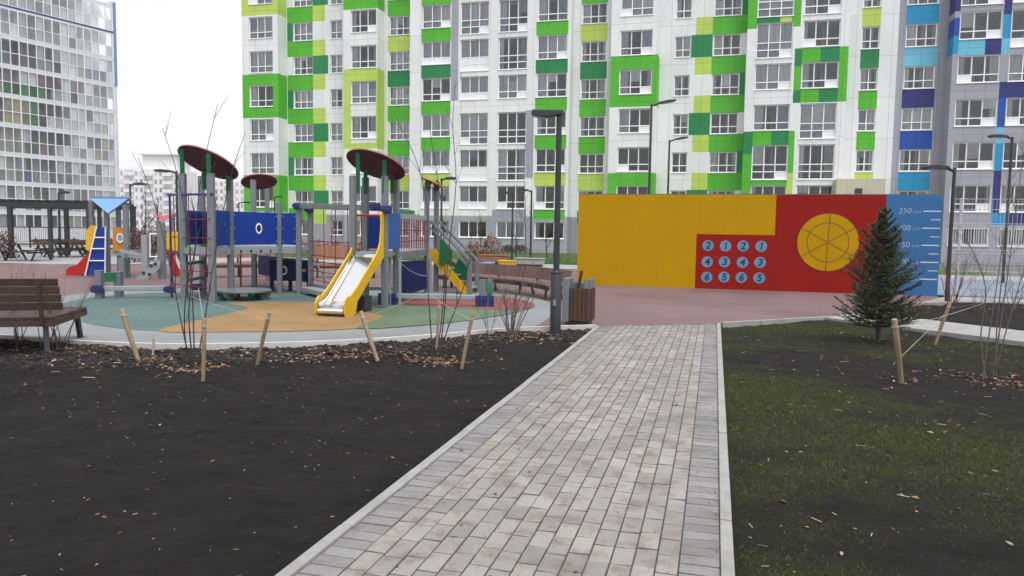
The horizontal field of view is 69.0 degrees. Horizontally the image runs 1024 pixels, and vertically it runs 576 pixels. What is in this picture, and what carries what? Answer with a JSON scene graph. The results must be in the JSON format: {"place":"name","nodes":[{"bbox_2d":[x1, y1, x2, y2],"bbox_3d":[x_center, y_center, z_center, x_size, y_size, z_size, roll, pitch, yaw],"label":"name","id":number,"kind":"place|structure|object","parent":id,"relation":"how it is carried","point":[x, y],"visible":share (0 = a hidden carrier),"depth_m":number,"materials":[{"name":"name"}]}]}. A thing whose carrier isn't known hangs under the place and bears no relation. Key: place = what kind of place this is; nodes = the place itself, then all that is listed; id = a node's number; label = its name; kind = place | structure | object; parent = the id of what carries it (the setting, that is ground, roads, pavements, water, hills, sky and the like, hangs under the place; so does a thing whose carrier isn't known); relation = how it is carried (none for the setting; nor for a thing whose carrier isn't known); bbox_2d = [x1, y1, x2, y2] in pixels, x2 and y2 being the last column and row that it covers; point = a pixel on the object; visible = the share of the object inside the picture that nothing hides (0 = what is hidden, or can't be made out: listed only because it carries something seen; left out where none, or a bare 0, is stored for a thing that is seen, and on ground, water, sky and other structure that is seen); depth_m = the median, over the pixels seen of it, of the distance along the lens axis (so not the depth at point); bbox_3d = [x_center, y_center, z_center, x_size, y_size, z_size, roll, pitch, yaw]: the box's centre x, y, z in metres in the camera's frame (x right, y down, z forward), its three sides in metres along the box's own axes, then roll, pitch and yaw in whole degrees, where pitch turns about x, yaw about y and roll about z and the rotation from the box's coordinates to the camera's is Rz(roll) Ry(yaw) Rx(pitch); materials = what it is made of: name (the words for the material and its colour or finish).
{"place":"outdoors","nodes":[
{"label":"outdoors","id":0,"kind":"place"},
{"bbox_2d":[0,0,119,241],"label":"apartment tower","id":1,"kind":"structure","parent":0,"point":[58,100],"depth_m":75.14,"materials":[{"name":"white glass"}]},
{"bbox_2d":[0,242,302,263],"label":"paved terrace","id":2,"kind":"structure","parent":0,"point":[75,258],"depth_m":35.80,"materials":[{"name":"concrete"}]},
{"bbox_2d":[31,238,85,257],"bbox_3d":[-22.370,-2.008,37.165,2.107,0.975,1.800,1,4,5],"label":"picnic table","id":3,"kind":"object","parent":2,"relation":"on","point":[45,241],"visible":0.67,"depth_m":36.63,"materials":[{"name":"grey paint"}]},
{"bbox_2d":[0,199,136,258],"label":"pergola","id":4,"kind":"object","parent":2,"relation":"on","point":[48,205],"visible":0.73,"depth_m":34.93,"materials":[{"name":"grey paint"}]},
{"bbox_2d":[96,0,243,180],"label":"sky","id":5,"kind":"structure","parent":0,"point":[182,59],"materials":[{"name":"white"}]},
{"bbox_2d":[295,324,719,575],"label":"path","id":6,"kind":"structure","parent":0,"point":[558,454],"depth_m":4.87,"materials":[{"name":"concrete"}]},
{"bbox_2d":[25,230,1023,327],"bbox_3d":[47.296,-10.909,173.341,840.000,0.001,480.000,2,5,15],"label":"ground","id":7,"kind":"structure","parent":0,"point":[994,268],"depth_m":41.84,"materials":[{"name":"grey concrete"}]},
{"bbox_2d":[119,153,196,230],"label":"apartment tower","id":8,"kind":"structure","parent":7,"relation":"on","point":[161,184],"depth_m":263.37,"materials":[{"name":"paint"}]},
{"bbox_2d":[197,180,243,211],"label":"apartment tower","id":9,"kind":"structure","parent":7,"relation":"on","point":[238,190],"depth_m":300.38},
{"bbox_2d":[0,329,587,575],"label":"soil bed","id":10,"kind":"object","parent":7,"relation":"on","point":[205,509],"visible":0.78,"depth_m":5.75,"materials":[{"name":"soil"}]},
{"bbox_2d":[0,278,86,353],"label":"bench","id":11,"kind":"object","parent":10,"relation":"on","point":[48,295],"visible":0.88,"depth_m":9.48,"materials":[{"name":"brown wood"}]},
{"bbox_2d":[9,239,113,348],"bbox_3d":[-6.029,0.059,10.048,1.247,1.528,0.876,-2,5,-33],"label":"shrub","id":12,"kind":"object","parent":10,"relation":"on","point":[56,342],"visible":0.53,"depth_m":10.07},
{"bbox_2d":[130,93,245,366],"bbox_3d":[-3.909,-0.654,8.833,1.690,3.197,0.712,2,5,15],"label":"sapling","id":13,"kind":"object","parent":10,"relation":"on","point":[191,364],"visible":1,"depth_m":8.87,"materials":[{"name":"brown plant"}]},
{"bbox_2d":[390,71,473,359],"bbox_3d":[-0.971,-0.920,9.564,1.197,3.682,0.628,4,5,32],"label":"sapling","id":14,"kind":"object","parent":10,"relation":"on","point":[443,305],"visible":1,"depth_m":9.57,"materials":[{"name":"brown plant"}]},
{"bbox_2d":[3,325,1016,575],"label":"wood chips","id":15,"kind":"object","parent":10,"relation":"on","point":[461,413],"visible":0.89,"depth_m":8.16,"materials":[{"name":"wood"}]},
{"bbox_2d":[0,301,1023,575],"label":"fallen leaves","id":16,"kind":"object","parent":10,"relation":"on","point":[434,363],"visible":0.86,"depth_m":9.44,"materials":[{"name":"plant"}]},
{"bbox_2d":[0,328,1023,575],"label":"soil clods","id":17,"kind":"object","parent":10,"relation":"on","point":[94,360],"visible":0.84,"depth_m":9.66,"materials":[{"name":"soil"}]},
{"bbox_2d":[479,256,555,335],"bbox_3d":[0.028,0.048,11.850,0.945,1.451,1.226,-3,6,-43],"label":"shrub","id":18,"kind":"object","parent":10,"relation":"on","point":[510,331],"visible":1,"depth_m":11.79,"materials":[{"name":"brown plant"}]},
{"bbox_2d":[531,109,562,333],"bbox_3d":[0.568,-1.051,12.314,0.558,3.718,0.205,1,4,0],"label":"street lamp","id":19,"kind":"object","parent":10,"relation":"on","point":[555,305],"visible":0.95,"depth_m":12.28,"materials":[{"name":"metal"}]},
{"bbox_2d":[0,324,595,349],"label":"kerb","id":20,"kind":"structure","parent":7,"relation":"on","point":[211,346],"depth_m":10.61,"materials":[{"name":"concrete"}]},
{"bbox_2d":[275,326,599,575],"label":"kerb","id":21,"kind":"structure","parent":7,"relation":"on","point":[308,556],"depth_m":4.76,"materials":[{"name":"concrete"}]},
{"bbox_2d":[0,261,945,326],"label":"rubber court","id":22,"kind":"object","parent":7,"relation":"on","point":[630,306],"visible":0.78,"depth_m":19.14,"materials":[{"name":"rubber"}]},
{"bbox_2d":[66,196,165,278],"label":"toddler tower","id":23,"kind":"structure","parent":22,"relation":"on","point":[97,241],"depth_m":23.58,"materials":[{"name":"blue plastic"}]},
{"bbox_2d":[152,213,179,275],"bbox_3d":[-11.215,-1.348,24.568,1.154,2.203,0.550,1,4,0],"label":"playground equipment","id":24,"kind":"object","parent":22,"relation":"on","point":[163,218],"visible":0.45,"depth_m":24.37,"materials":[{"name":"metal"}]},
{"bbox_2d":[0,288,549,342],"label":"playground ring","id":25,"kind":"object","parent":22,"relation":"on","point":[538,313],"visible":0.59,"depth_m":11.68,"materials":[{"name":"concrete"}]},
{"bbox_2d":[63,291,377,330],"bbox_3d":[-5.793,0.365,15.538,7.817,0.001,7.464,2,5,15],"label":"rubber inlay","id":26,"kind":"object","parent":25,"relation":"on","point":[151,319],"visible":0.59,"depth_m":14.99,"materials":[{"name":"rubber"}]},
{"bbox_2d":[159,302,382,331],"bbox_3d":[-3.698,0.501,14.111,4.273,0.001,4.888,0,4,-7],"label":"rubber inlay","id":27,"kind":"object","parent":25,"relation":"on","point":[291,316],"visible":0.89,"depth_m":13.16,"materials":[{"name":"rubber"}]},
{"bbox_2d":[357,305,522,328],"bbox_3d":[-1.660,0.507,14.368,3.126,0.001,4.612,2,5,15],"label":"rubber inlay","id":28,"kind":"object","parent":25,"relation":"on","point":[404,315],"visible":0.73,"depth_m":14.29,"materials":[{"name":"rubber"}]},
{"bbox_2d":[401,296,534,309],"bbox_3d":[-1.075,0.297,17.151,3.556,0.001,3.027,2,5,15],"label":"rubber inlay","id":29,"kind":"object","parent":25,"relation":"on","point":[453,303],"visible":0.47,"depth_m":16.55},
{"bbox_2d":[90,145,493,316],"bbox_3d":[-4.666,-1.501,17.946,9.684,3.438,6.775,3,5,25],"label":"play structure","id":30,"kind":"object","parent":22,"relation":"on","point":[267,233],"visible":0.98,"depth_m":16.74,"materials":[{"name":"multicoloured plastic"}]},
{"bbox_2d":[314,246,376,277],"bbox_3d":[-5.553,-0.857,24.851,2.142,1.073,0.734,0,4,-8],"label":"bench","id":31,"kind":"object","parent":22,"relation":"on","point":[328,250],"visible":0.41,"depth_m":24.95,"materials":[{"name":"grey paint"}]},
{"bbox_2d":[439,262,572,299],"bbox_3d":[-0.232,-0.217,19.768,1.177,0.734,5.250,-3,6,-40],"label":"bench","id":32,"kind":"object","parent":22,"relation":"on","point":[494,269],"visible":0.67,"depth_m":19.78,"materials":[{"name":"brown wood"}]},
{"bbox_2d":[562,270,595,324],"bbox_3d":[1.200,0.178,13.324,0.518,0.971,0.472,2,5,15],"label":"litter bin","id":33,"kind":"object","parent":22,"relation":"on","point":[578,303],"visible":0.98,"depth_m":13.14,"materials":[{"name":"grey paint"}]},
{"bbox_2d":[577,194,943,295],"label":"activity wall","id":34,"kind":"structure","parent":22,"relation":"on","point":[789,242],"depth_m":21.90,"materials":[{"name":"yellow paint"},{"name":"red paint"},{"name":"blue paint"}]},
{"bbox_2d":[922,164,955,303],"bbox_3d":[10.639,-1.304,18.672,0.823,3.536,0.240,1,4,0],"label":"street lamp","id":35,"kind":"object","parent":22,"relation":"on","point":[937,167],"visible":0.95,"depth_m":18.60,"materials":[{"name":"metal"}]},
{"bbox_2d":[920,296,1023,303],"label":"kerb strip","id":36,"kind":"object","parent":22,"relation":"on","point":[962,300],"visible":0.6,"depth_m":19.12,"materials":[{"name":"concrete"}]},
{"bbox_2d":[950,198,1023,296],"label":"fence","id":37,"kind":"object","parent":36,"relation":"on","point":[961,209],"visible":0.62,"depth_m":20.25,"materials":[{"name":"metal"}]},
{"bbox_2d":[72,246,1000,275],"bbox_3d":[-1.594,-2.049,47.467,52.000,0.001,18.400,2,5,15],"label":"lawn strip","id":38,"kind":"object","parent":7,"relation":"on","point":[942,269],"visible":0.2,"depth_m":44.73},
{"bbox_2d":[717,323,734,575],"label":"kerb","id":39,"kind":"structure","parent":7,"relation":"on","point":[727,567],"depth_m":4.87,"materials":[{"name":"concrete"}]},
{"bbox_2d":[720,316,829,327],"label":"kerb","id":40,"kind":"structure","parent":7,"relation":"on","point":[730,324],"depth_m":14.12,"materials":[{"name":"concrete"}]},
{"bbox_2d":[721,320,1023,575],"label":"lawn bed","id":41,"kind":"object","parent":7,"relation":"on","point":[918,557],"visible":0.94,"depth_m":5.64,"materials":[{"name":"plant"}]},
{"bbox_2d":[832,206,929,342],"bbox_3d":[5.866,-0.194,11.847,1.526,2.235,1.186,2,5,15],"label":"spruce tree","id":42,"kind":"object","parent":41,"relation":"on","point":[882,262],"visible":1,"depth_m":11.73,"materials":[{"name":"green plant"}]},
{"bbox_2d":[891,318,903,383],"bbox_3d":[4.422,0.726,8.527,0.292,0.771,0.079,-2,5,-33],"label":"stake","id":43,"kind":"object","parent":41,"relation":"on","point":[896,337],"visible":1,"depth_m":8.50,"materials":[{"name":"brown wood"}]},
{"bbox_2d":[944,152,1021,379],"bbox_3d":[5.582,-0.261,8.922,0.921,2.711,0.385,0,4,-8],"label":"sapling","id":44,"kind":"object","parent":41,"relation":"on","point":[984,363],"visible":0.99,"depth_m":8.88,"materials":[{"name":"brown plant"}]},
{"bbox_2d":[991,135,1023,376],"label":"sapling","id":45,"kind":"object","parent":41,"relation":"on","point":[996,362],"visible":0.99,"depth_m":8.83,"materials":[{"name":"brown plant"}]},
{"bbox_2d":[904,303,1023,330],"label":"soil bed","id":46,"kind":"object","parent":7,"relation":"on","point":[969,317],"visible":0.8,"depth_m":15.85,"materials":[{"name":"soil"}]},
{"bbox_2d":[924,238,993,306],"bbox_3d":[10.619,-0.433,17.675,1.540,1.823,1.368,5,6,42],"label":"shrub","id":47,"kind":"object","parent":46,"relation":"on","point":[953,288],"visible":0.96,"depth_m":17.66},
{"bbox_2d":[937,279,1023,297],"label":"sports court","id":48,"kind":"object","parent":7,"relation":"on","point":[965,284],"depth_m":24.25,"materials":[{"name":"grey rubber"}]},
{"bbox_2d":[987,134,1013,282],"bbox_3d":[17.630,-2.817,27.086,0.903,5.459,0.240,1,4,0],"label":"street lamp","id":49,"kind":"object","parent":48,"relation":"on","point":[998,136],"visible":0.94,"depth_m":26.97,"materials":[{"name":"metal"}]},
{"bbox_2d":[241,0,899,253],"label":"apartment building","id":50,"kind":"structure","parent":0,"point":[784,96],"depth_m":55.90,"materials":[{"name":"paint"}]},
{"bbox_2d":[248,16,272,39],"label":"window","id":51,"kind":"structure","parent":50,"relation":"in","point":[260,27],"depth_m":61.14,"materials":[{"name":"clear glass"}]},
{"bbox_2d":[249,51,272,73],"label":"window","id":52,"kind":"structure","parent":50,"relation":"in","point":[261,61],"depth_m":61.35,"materials":[{"name":"clear glass"}]},
{"bbox_2d":[249,119,273,140],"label":"window","id":53,"kind":"structure","parent":50,"relation":"in","point":[261,129],"depth_m":61.74,"materials":[{"name":"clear glass"}]},
{"bbox_2d":[251,153,273,173],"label":"window","id":54,"kind":"structure","parent":50,"relation":"in","point":[263,163],"depth_m":62.00,"materials":[{"name":"clear glass"}]},
{"bbox_2d":[293,90,312,108],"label":"window","id":55,"kind":"structure","parent":50,"relation":"in","point":[302,99],"depth_m":62.00,"materials":[{"name":"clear glass"}]},
{"bbox_2d":[293,22,312,41],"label":"window","id":56,"kind":"structure","parent":50,"relation":"in","point":[302,31],"depth_m":61.59,"materials":[{"name":"clear glass"}]},
{"bbox_2d":[350,81,375,103],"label":"window","id":57,"kind":"structure","parent":50,"relation":"in","point":[362,92],"depth_m":59.16,"materials":[{"name":"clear glass"}]},
{"bbox_2d":[350,116,376,138],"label":"window","id":58,"kind":"structure","parent":50,"relation":"in","point":[355,120],"depth_m":59.26,"materials":[{"name":"clear glass"}]},
{"bbox_2d":[389,121,408,140],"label":"window","id":59,"kind":"structure","parent":50,"relation":"in","point":[396,134],"depth_m":59.98,"materials":[{"name":"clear glass"}]},
{"bbox_2d":[389,86,409,105],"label":"window","id":60,"kind":"structure","parent":50,"relation":"in","point":[399,96],"depth_m":59.76,"materials":[{"name":"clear glass"}]},
{"bbox_2d":[389,51,409,70],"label":"window","id":61,"kind":"structure","parent":50,"relation":"in","point":[399,61],"depth_m":59.55,"materials":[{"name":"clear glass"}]},
{"bbox_2d":[421,114,449,137],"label":"window","id":62,"kind":"structure","parent":50,"relation":"in","point":[439,123],"depth_m":57.76,"materials":[{"name":"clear glass"}]},
{"bbox_2d":[422,150,449,172],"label":"window","id":63,"kind":"structure","parent":50,"relation":"in","point":[428,154],"depth_m":57.96,"materials":[{"name":"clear glass"}]},
{"bbox_2d":[421,41,450,65],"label":"window","id":64,"kind":"structure","parent":50,"relation":"in","point":[434,53],"depth_m":57.33,"materials":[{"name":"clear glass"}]},
{"bbox_2d":[421,4,450,28],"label":"window","id":65,"kind":"structure","parent":50,"relation":"in","point":[434,16],"depth_m":57.13,"materials":[{"name":"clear glass"}]},
{"bbox_2d":[458,186,486,208],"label":"window","id":66,"kind":"structure","parent":50,"relation":"in","point":[481,203],"depth_m":57.31,"materials":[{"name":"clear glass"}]},
{"bbox_2d":[459,113,487,144],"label":"window","id":67,"kind":"structure","parent":50,"relation":"in","point":[473,126],"depth_m":56.99,"materials":[{"name":"clear glass"}]},
{"bbox_2d":[459,39,488,71],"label":"window","id":68,"kind":"structure","parent":50,"relation":"in","point":[474,53],"depth_m":56.52,"materials":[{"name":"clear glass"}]},
{"bbox_2d":[459,76,488,100],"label":"window","id":69,"kind":"structure","parent":50,"relation":"in","point":[471,88],"depth_m":56.72,"materials":[{"name":"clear glass"}]},
{"bbox_2d":[460,150,487,180],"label":"window","id":70,"kind":"structure","parent":50,"relation":"in","point":[468,173],"depth_m":57.16,"materials":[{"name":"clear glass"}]},
{"bbox_2d":[460,1,488,34],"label":"window","id":71,"kind":"structure","parent":50,"relation":"in","point":[474,15],"depth_m":56.34,"materials":[{"name":"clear glass"}]},
{"bbox_2d":[496,221,524,238],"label":"window","id":72,"kind":"structure","parent":50,"relation":"in","point":[503,228],"depth_m":56.78,"materials":[{"name":"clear glass"}]},
{"bbox_2d":[496,149,525,180],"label":"window","id":73,"kind":"structure","parent":50,"relation":"in","point":[502,160],"depth_m":56.38,"materials":[{"name":"clear glass"}]},
{"bbox_2d":[497,74,526,98],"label":"window","id":74,"kind":"structure","parent":50,"relation":"in","point":[509,86],"depth_m":55.95,"materials":[{"name":"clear glass"}]},
{"bbox_2d":[498,0,527,32],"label":"window","id":75,"kind":"structure","parent":50,"relation":"in","point":[522,4],"depth_m":55.52,"materials":[{"name":"clear glass"}]},
{"bbox_2d":[499,37,527,69],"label":"window","id":76,"kind":"structure","parent":50,"relation":"in","point":[523,55],"depth_m":55.67,"materials":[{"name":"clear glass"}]},
{"bbox_2d":[534,186,564,209],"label":"window","id":77,"kind":"structure","parent":50,"relation":"in","point":[539,205],"depth_m":55.86,"materials":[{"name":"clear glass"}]},
{"bbox_2d":[536,73,566,97],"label":"window","id":78,"kind":"structure","parent":50,"relation":"in","point":[543,80],"depth_m":55.28,"materials":[{"name":"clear glass"}]},
{"bbox_2d":[537,34,567,59],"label":"window","id":79,"kind":"structure","parent":50,"relation":"in","point":[550,47],"depth_m":54.96,"materials":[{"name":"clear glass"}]},
{"bbox_2d":[537,0,567,21],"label":"window","id":80,"kind":"structure","parent":50,"relation":"in","point":[562,14],"depth_m":54.72,"materials":[{"name":"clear glass"}]},
{"bbox_2d":[617,108,649,133],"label":"window","id":81,"kind":"structure","parent":50,"relation":"in","point":[624,116],"depth_m":53.91,"materials":[{"name":"clear glass"}]},
{"bbox_2d":[618,69,651,94],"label":"window","id":82,"kind":"structure","parent":50,"relation":"in","point":[635,75],"depth_m":53.53,"materials":[{"name":"clear glass"}]},
{"bbox_2d":[619,30,652,55],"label":"window","id":83,"kind":"structure","parent":50,"relation":"in","point":[646,47],"depth_m":53.25,"materials":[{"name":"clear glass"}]},
{"bbox_2d":[620,0,653,16],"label":"window","id":84,"kind":"structure","parent":50,"relation":"in","point":[629,8],"depth_m":53.18,"materials":[{"name":"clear glass"}]},
{"bbox_2d":[751,145,787,179],"bbox_3d":[17.780,-8.647,51.438,2.420,2.395,0.260,2,5,15],"label":"window","id":85,"kind":"structure","parent":50,"relation":"in","point":[758,152],"depth_m":51.56,"materials":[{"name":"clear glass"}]},
{"bbox_2d":[752,104,789,130],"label":"window","id":86,"kind":"structure","parent":50,"relation":"in","point":[783,111],"depth_m":51.25,"materials":[{"name":"clear glass"}]},
{"bbox_2d":[754,63,791,90],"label":"window","id":87,"kind":"structure","parent":50,"relation":"in","point":[767,76],"depth_m":51.13,"materials":[{"name":"clear glass"}]},
{"bbox_2d":[755,22,792,58],"bbox_3d":[17.912,-16.876,50.850,2.420,2.395,0.355,2,5,15],"label":"window","id":88,"kind":"structure","parent":50,"relation":"in","point":[773,40],"depth_m":50.94,"materials":[{"name":"white glass"}]},
{"bbox_2d":[757,0,793,17],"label":"window","id":89,"kind":"structure","parent":50,"relation":"in","point":[766,8],"depth_m":50.78,"materials":[{"name":"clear glass"}]},
{"bbox_2d":[796,144,834,179],"bbox_3d":[20.676,-8.549,50.704,2.400,2.395,0.355,2,5,15],"label":"window","id":90,"kind":"structure","parent":50,"relation":"in","point":[829,155],"depth_m":50.67,"materials":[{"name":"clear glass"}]},
{"bbox_2d":[799,103,836,138],"bbox_3d":[20.716,-11.290,50.492,2.400,2.395,0.355,2,5,15],"label":"window","id":91,"kind":"structure","parent":50,"relation":"in","point":[816,121],"depth_m":50.58,"materials":[{"name":"white glass"}]},
{"bbox_2d":[800,61,838,88],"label":"window","id":92,"kind":"structure","parent":50,"relation":"in","point":[832,83],"depth_m":50.32,"materials":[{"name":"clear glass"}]},
{"bbox_2d":[802,19,840,47],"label":"window","id":93,"kind":"structure","parent":50,"relation":"in","point":[806,42],"depth_m":50.14,"materials":[{"name":"clear glass"}]},
{"bbox_2d":[857,109,875,131],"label":"window","id":94,"kind":"structure","parent":50,"relation":"in","point":[866,117],"depth_m":50.95,"materials":[{"name":"white glass"}]},
{"bbox_2d":[294,258,1023,280],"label":"pavement","id":95,"kind":"structure","parent":0,"point":[575,267],"depth_m":33.07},
{"bbox_2d":[825,312,1023,345],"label":"cross path","id":96,"kind":"structure","parent":0,"point":[971,332],"depth_m":13.10,"materials":[{"name":"concrete"}]},
{"bbox_2d":[890,0,1023,264],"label":"apartment building","id":97,"kind":"structure","parent":0,"point":[959,94],"depth_m":48.71,"materials":[{"name":"paint"}]},
{"bbox_2d":[898,149,929,171],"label":"window","id":98,"kind":"structure","parent":97,"relation":"in","point":[924,154],"depth_m":50.22,"materials":[{"name":"white glass"}]},
{"bbox_2d":[900,108,932,130],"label":"window","id":99,"kind":"structure","parent":97,"relation":"in","point":[913,119],"depth_m":50.15,"materials":[{"name":"white glass"}]},
{"bbox_2d":[903,66,934,89],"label":"window","id":100,"kind":"structure","parent":97,"relation":"in","point":[930,70],"depth_m":49.84,"materials":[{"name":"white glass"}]},
{"bbox_2d":[905,23,936,47],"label":"window","id":101,"kind":"structure","parent":97,"relation":"in","point":[911,30],"depth_m":49.73,"materials":[{"name":"white glass"}]},
{"bbox_2d":[947,226,989,246],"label":"window","id":102,"kind":"structure","parent":97,"relation":"in","point":[980,243],"depth_m":48.50,"materials":[{"name":"white glass"}]},
{"bbox_2d":[949,185,991,212],"bbox_3d":[29.770,-5.794,48.421,2.473,1.775,0.355,2,5,15],"label":"window","id":103,"kind":"structure","parent":97,"relation":"in","point":[989,187],"depth_m":48.30,"materials":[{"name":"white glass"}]},
{"bbox_2d":[952,142,994,169],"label":"window","id":104,"kind":"structure","parent":97,"relation":"in","point":[972,151],"depth_m":48.25,"materials":[{"name":"white glass"}]},
{"bbox_2d":[954,98,996,126],"bbox_3d":[29.850,-11.277,47.998,2.473,1.775,0.355,2,5,15],"label":"window","id":105,"kind":"structure","parent":97,"relation":"in","point":[991,104],"depth_m":47.91,"materials":[{"name":"white glass"}]},
{"bbox_2d":[956,54,999,83],"bbox_3d":[29.889,-14.018,47.787,2.473,1.775,0.355,2,5,15],"label":"window","id":106,"kind":"structure","parent":97,"relation":"in","point":[993,74],"depth_m":47.74,"materials":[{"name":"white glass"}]},
{"bbox_2d":[959,10,1002,39],"bbox_3d":[29.917,-16.756,47.529,2.473,1.775,0.260,2,5,15],"label":"window","id":107,"kind":"structure","parent":97,"relation":"in","point":[967,19],"depth_m":47.63,"materials":[{"name":"white glass"}]},
{"bbox_2d":[997,227,1023,247],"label":"window","id":108,"kind":"structure","parent":97,"relation":"in","point":[1016,234],"depth_m":47.99,"materials":[{"name":"white glass"}]},
{"bbox_2d":[1007,53,1023,81],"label":"window","id":109,"kind":"structure","parent":97,"relation":"in","point":[1015,74],"depth_m":47.32,"materials":[{"name":"clear glass"}]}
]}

